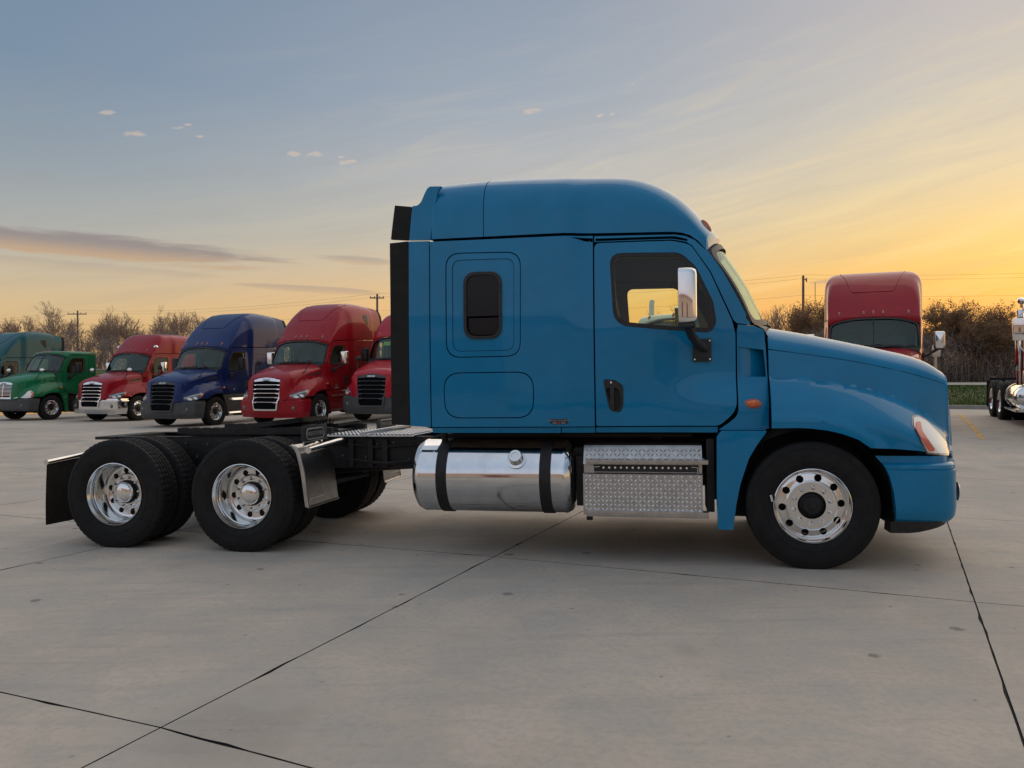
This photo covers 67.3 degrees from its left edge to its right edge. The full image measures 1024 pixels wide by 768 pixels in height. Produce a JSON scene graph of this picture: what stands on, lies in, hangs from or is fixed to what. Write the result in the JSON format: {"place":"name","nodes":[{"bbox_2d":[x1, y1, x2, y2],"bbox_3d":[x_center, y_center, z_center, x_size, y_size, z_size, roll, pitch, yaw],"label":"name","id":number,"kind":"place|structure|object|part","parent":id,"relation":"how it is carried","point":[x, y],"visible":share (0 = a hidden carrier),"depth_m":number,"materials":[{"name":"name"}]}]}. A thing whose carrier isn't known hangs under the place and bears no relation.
{"place":"outdoors","nodes":[
{"label":"outdoors","id":0,"kind":"place"},
{"bbox_2d":[0,409,1023,767],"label":"pavement","id":1,"kind":"structure","parent":0,"point":[394,625],"depth_m":4.46,"materials":[{"name":"concrete"}]},
{"bbox_2d":[0,351,125,419],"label":"truck tractor","id":2,"kind":"object","parent":1,"relation":"on","point":[51,392],"visible":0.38,"depth_m":31.61,"materials":[{"name":"green paint"}]},
{"bbox_3d":[-20.393,-0.436,33.199,0.169,1.528,1.132,0,0,22],"label":"door","id":3,"kind":"part","parent":2,"relation":"part of","materials":[{"name":"green paint"}]},
{"bbox_3d":[-18.385,-0.436,32.387,0.169,1.528,1.132,0,0,22],"label":"door","id":4,"kind":"part","parent":2,"relation":"part of","materials":[{"name":"green paint"}]},
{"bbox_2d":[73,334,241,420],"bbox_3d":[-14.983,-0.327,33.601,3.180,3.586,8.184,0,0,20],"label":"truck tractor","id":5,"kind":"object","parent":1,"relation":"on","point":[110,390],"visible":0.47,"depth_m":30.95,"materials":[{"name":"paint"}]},
{"bbox_3d":[-16.564,-0.436,32.428,0.169,1.528,1.132,0,0,20],"label":"door","id":6,"kind":"part","parent":5,"relation":"part of","materials":[{"name":"paint"}]},
{"bbox_3d":[-14.529,-0.436,31.688,0.169,1.528,1.132,0,0,20],"label":"door","id":7,"kind":"part","parent":5,"relation":"part of","materials":[{"name":"paint"}]},
{"bbox_2d":[140,313,287,425],"bbox_3d":[-10.267,-0.638,29.264,3.180,4.056,8.184,0,1,20],"label":"truck tractor","id":8,"kind":"object","parent":1,"relation":"on","point":[209,387],"visible":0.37,"depth_m":27.12,"materials":[{"name":"blue paint"}]},
{"bbox_3d":[-11.845,-0.480,28.091,0.169,1.528,1.132,0,1,20],"label":"door","id":9,"kind":"part","parent":8,"relation":"part of","materials":[{"name":"blue paint"}]},
{"bbox_3d":[-9.810,-0.480,27.351,0.169,1.528,1.132,0,1,20],"label":"door","id":10,"kind":"part","parent":8,"relation":"part of","materials":[{"name":"blue paint"}]},
{"bbox_2d":[241,304,381,422],"bbox_3d":[-6.281,-0.828,27.631,3.180,4.056,8.184,0,2,20],"label":"truck tractor","id":11,"kind":"object","parent":1,"relation":"on","point":[313,375],"visible":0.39,"depth_m":25.52,"materials":[{"name":"paint"}]},
{"bbox_3d":[-7.851,-0.629,26.502,0.117,1.524,1.113,0,0,17],"label":"door","id":12,"kind":"part","parent":11,"relation":"part of","materials":[{"name":"paint"}]},
{"bbox_3d":[-5.840,-0.634,25.719,0.169,1.528,1.132,0,2,21],"label":"door","id":13,"kind":"part","parent":11,"relation":"part of","materials":[{"name":"paint"}]},
{"bbox_2d":[343,315,391,419],"bbox_3d":[-3.014,-0.742,27.515,3.180,3.586,8.184,0,3,20],"label":"truck tractor","id":14,"kind":"object","parent":1,"relation":"on","point":[367,393],"visible":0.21,"depth_m":24.02,"materials":[{"name":"paint"}]},
{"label":"door","id":15,"kind":"part","parent":14,"relation":"part of","materials":[{"name":"paint"}]},
{"bbox_2d":[44,178,960,568],"bbox_3d":[-0.254,-0.176,7.765,8.358,3.367,3.180,-1,0,11],"label":"truck tractor","id":16,"kind":"object","parent":1,"relation":"on","point":[534,368],"visible":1,"depth_m":6.46,"materials":[{"name":"paint"}]},
{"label":"door","id":17,"kind":"part","parent":16,"relation":"part of","materials":[{"name":"paint"}]},
{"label":"door","id":18,"kind":"part","parent":16,"relation":"part of","materials":[{"name":"paint"}]},
{"bbox_2d":[68,405,988,411],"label":"kerb","id":19,"kind":"structure","parent":1,"relation":"on","point":[968,407],"depth_m":25.82,"materials":[{"name":"concrete"}]},
{"bbox_2d":[639,300,698,326],"bbox_3d":[4.643,-0.455,19.233,3.180,3.289,8.148,0,2,22],"label":"truck tractor","id":20,"kind":"object","parent":1,"relation":"on","point":[661,319],"visible":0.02,"depth_m":17.63,"materials":[{"name":"white paint"}]},
{"bbox_2d":[808,271,944,360],"bbox_3d":[9.863,-0.997,21.100,3.180,4.056,8.148,0,1,24],"label":"truck tractor","id":21,"kind":"object","parent":1,"relation":"on","point":[881,310],"visible":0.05,"depth_m":19.67,"materials":[{"name":"paint"}]},
{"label":"door","id":22,"kind":"part","parent":21,"relation":"part of","materials":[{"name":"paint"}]},
{"bbox_2d":[932,346,940,368],"bbox_3d":[15.200,-0.278,27.595,0.300,2.200,0.101,0,0,0],"label":"sign post","id":23,"kind":"object","parent":1,"relation":"on","point":[936,354],"visible":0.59,"depth_m":27.54,"materials":[{"name":"metal"}]},
{"bbox_2d":[957,414,984,438],"bbox_3d":[11.525,1.024,19.400,0.110,0.260,7.402,0,0,27],"label":"parking line","id":24,"kind":"object","parent":1,"relation":"on","point":[975,430],"visible":1,"depth_m":18.23,"materials":[{"name":"yellow paint"}]},
{"bbox_2d":[986,297,1023,419],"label":"long nose truck","id":25,"kind":"object","parent":1,"relation":"on","point":[1004,398],"visible":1,"depth_m":19.06,"materials":[{"name":"metal"}]},
{"bbox_2d":[0,0,1023,414],"label":"sky","id":26,"kind":"structure","parent":0,"point":[176,156],"materials":[{"name":"blue"}]},
{"bbox_2d":[96,370,986,404],"bbox_3d":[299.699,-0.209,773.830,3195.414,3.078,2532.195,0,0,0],"label":"field","id":27,"kind":"structure","parent":0,"point":[98,372],"depth_m":37.16,"materials":[{"name":"green plant"}]},
{"bbox_2d":[0,315,44,332],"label":"bare tree","id":28,"kind":"object","parent":27,"relation":"on","point":[13,327],"visible":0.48,"depth_m":103.75,"materials":[{"name":"brown plant"}]},
{"bbox_2d":[0,332,74,411],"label":"truck tractor","id":29,"kind":"object","parent":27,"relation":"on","point":[18,350],"visible":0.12,"depth_m":37.54,"materials":[{"name":"teal paint"}]},
{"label":"door","id":30,"kind":"part","parent":29,"relation":"part of","materials":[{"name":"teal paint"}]},
{"bbox_2d":[32,301,89,338],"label":"bare tree","id":31,"kind":"object","parent":27,"relation":"on","point":[50,320],"visible":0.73,"depth_m":95.78,"materials":[{"name":"brown plant"}]},
{"bbox_2d":[46,321,106,354],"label":"bare tree","id":32,"kind":"object","parent":27,"relation":"on","point":[73,340],"visible":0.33,"depth_m":91.56,"materials":[{"name":"brown plant"}]},
{"bbox_2d":[67,311,86,349],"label":"utility pole","id":33,"kind":"object","parent":27,"relation":"on","point":[77,314],"visible":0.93,"depth_m":124.87,"materials":[{"name":"brown wood"}]},
{"bbox_2d":[1,277,1022,321],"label":"overhead wire","id":34,"kind":"object","parent":33,"relation":"attached to","point":[378,296],"visible":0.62,"depth_m":106.10,"materials":[{"name":"brown metal"}]},
{"bbox_2d":[16,273,1015,317],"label":"overhead wire","id":35,"kind":"object","parent":33,"relation":"attached to","point":[383,293],"visible":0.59,"depth_m":103.30,"materials":[{"name":"brown metal"}]},
{"bbox_2d":[19,295,1013,330],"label":"overhead wire","id":36,"kind":"object","parent":33,"relation":"attached to","point":[755,299],"visible":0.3,"depth_m":84.35,"materials":[{"name":"brown metal"}]},
{"bbox_2d":[84,319,128,366],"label":"bare tree","id":37,"kind":"object","parent":27,"relation":"on","point":[104,331],"visible":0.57,"depth_m":92.99,"materials":[{"name":"brown plant"}]},
{"bbox_2d":[85,305,127,357],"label":"bare tree","id":38,"kind":"object","parent":27,"relation":"on","point":[109,320],"visible":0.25,"depth_m":99.70,"materials":[{"name":"brown plant"}]},
{"bbox_2d":[99,311,145,343],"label":"bare tree","id":39,"kind":"object","parent":27,"relation":"on","point":[125,335],"visible":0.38,"depth_m":96.28,"materials":[{"name":"brown plant"}]},
{"bbox_2d":[129,306,189,335],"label":"bare tree","id":40,"kind":"object","parent":27,"relation":"on","point":[159,327],"visible":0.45,"depth_m":89.94,"materials":[{"name":"brown plant"}]},
{"bbox_2d":[146,310,199,335],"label":"bare tree","id":41,"kind":"object","parent":27,"relation":"on","point":[180,324],"visible":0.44,"depth_m":97.78,"materials":[{"name":"brown plant"}]},
{"bbox_2d":[1,327,381,369],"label":"brushwood","id":42,"kind":"object","parent":27,"relation":"on","point":[101,361],"visible":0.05,"depth_m":80.58,"materials":[{"name":"brown plant"}]},
{"bbox_2d":[182,311,206,333],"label":"bare tree","id":43,"kind":"object","parent":27,"relation":"on","point":[194,322],"visible":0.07,"depth_m":92.49,"materials":[{"name":"brown plant"}]},
{"bbox_2d":[370,294,383,310],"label":"utility pole","id":44,"kind":"object","parent":27,"relation":"on","point":[376,297],"visible":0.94,"depth_m":101.79,"materials":[{"name":"brown wood"}]},
{"bbox_2d":[757,304,813,331],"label":"bare tree","id":45,"kind":"object","parent":27,"relation":"on","point":[776,321],"visible":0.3,"depth_m":76.69,"materials":[{"name":"brown plant"}]},
{"bbox_2d":[782,301,824,334],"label":"leafy tree","id":46,"kind":"object","parent":27,"relation":"on","point":[803,324],"visible":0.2,"depth_m":70.35,"materials":[{"name":"brown plant"}]},
{"bbox_2d":[802,275,806,311],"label":"utility pole","id":47,"kind":"object","parent":27,"relation":"on","point":[803,279],"visible":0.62,"depth_m":84.92,"materials":[{"name":"brown wood"}]},
{"bbox_2d":[796,297,824,333],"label":"leafy tree","id":48,"kind":"object","parent":27,"relation":"on","point":[821,315],"visible":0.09,"depth_m":66.77,"materials":[{"name":"brown plant"}]},
{"bbox_2d":[766,324,1015,381],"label":"brushwood","id":49,"kind":"object","parent":27,"relation":"on","point":[971,368],"visible":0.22,"depth_m":59.02,"materials":[{"name":"brown plant"}]},
{"bbox_2d":[922,296,988,365],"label":"leafy tree","id":50,"kind":"object","parent":27,"relation":"on","point":[932,331],"visible":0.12,"depth_m":63.13,"materials":[{"name":"brown plant"}]},
{"bbox_2d":[922,298,1011,379],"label":"leafy tree","id":51,"kind":"object","parent":27,"relation":"on","point":[978,329],"visible":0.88,"depth_m":59.46,"materials":[{"name":"brown plant"}]},
{"bbox_2d":[948,384,986,404],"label":"verge grass","id":52,"kind":"structure","parent":27,"relation":"on","point":[966,400],"depth_m":33.60,"materials":[{"name":"green plant"}]},
{"bbox_2d":[958,299,1017,365],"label":"leafy tree","id":53,"kind":"object","parent":27,"relation":"on","point":[993,314],"visible":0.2,"depth_m":60.41,"materials":[{"name":"brown plant"}]},
{"bbox_2d":[96,369,986,384],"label":"road","id":54,"kind":"structure","parent":0,"point":[967,383],"depth_m":50.20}
]}

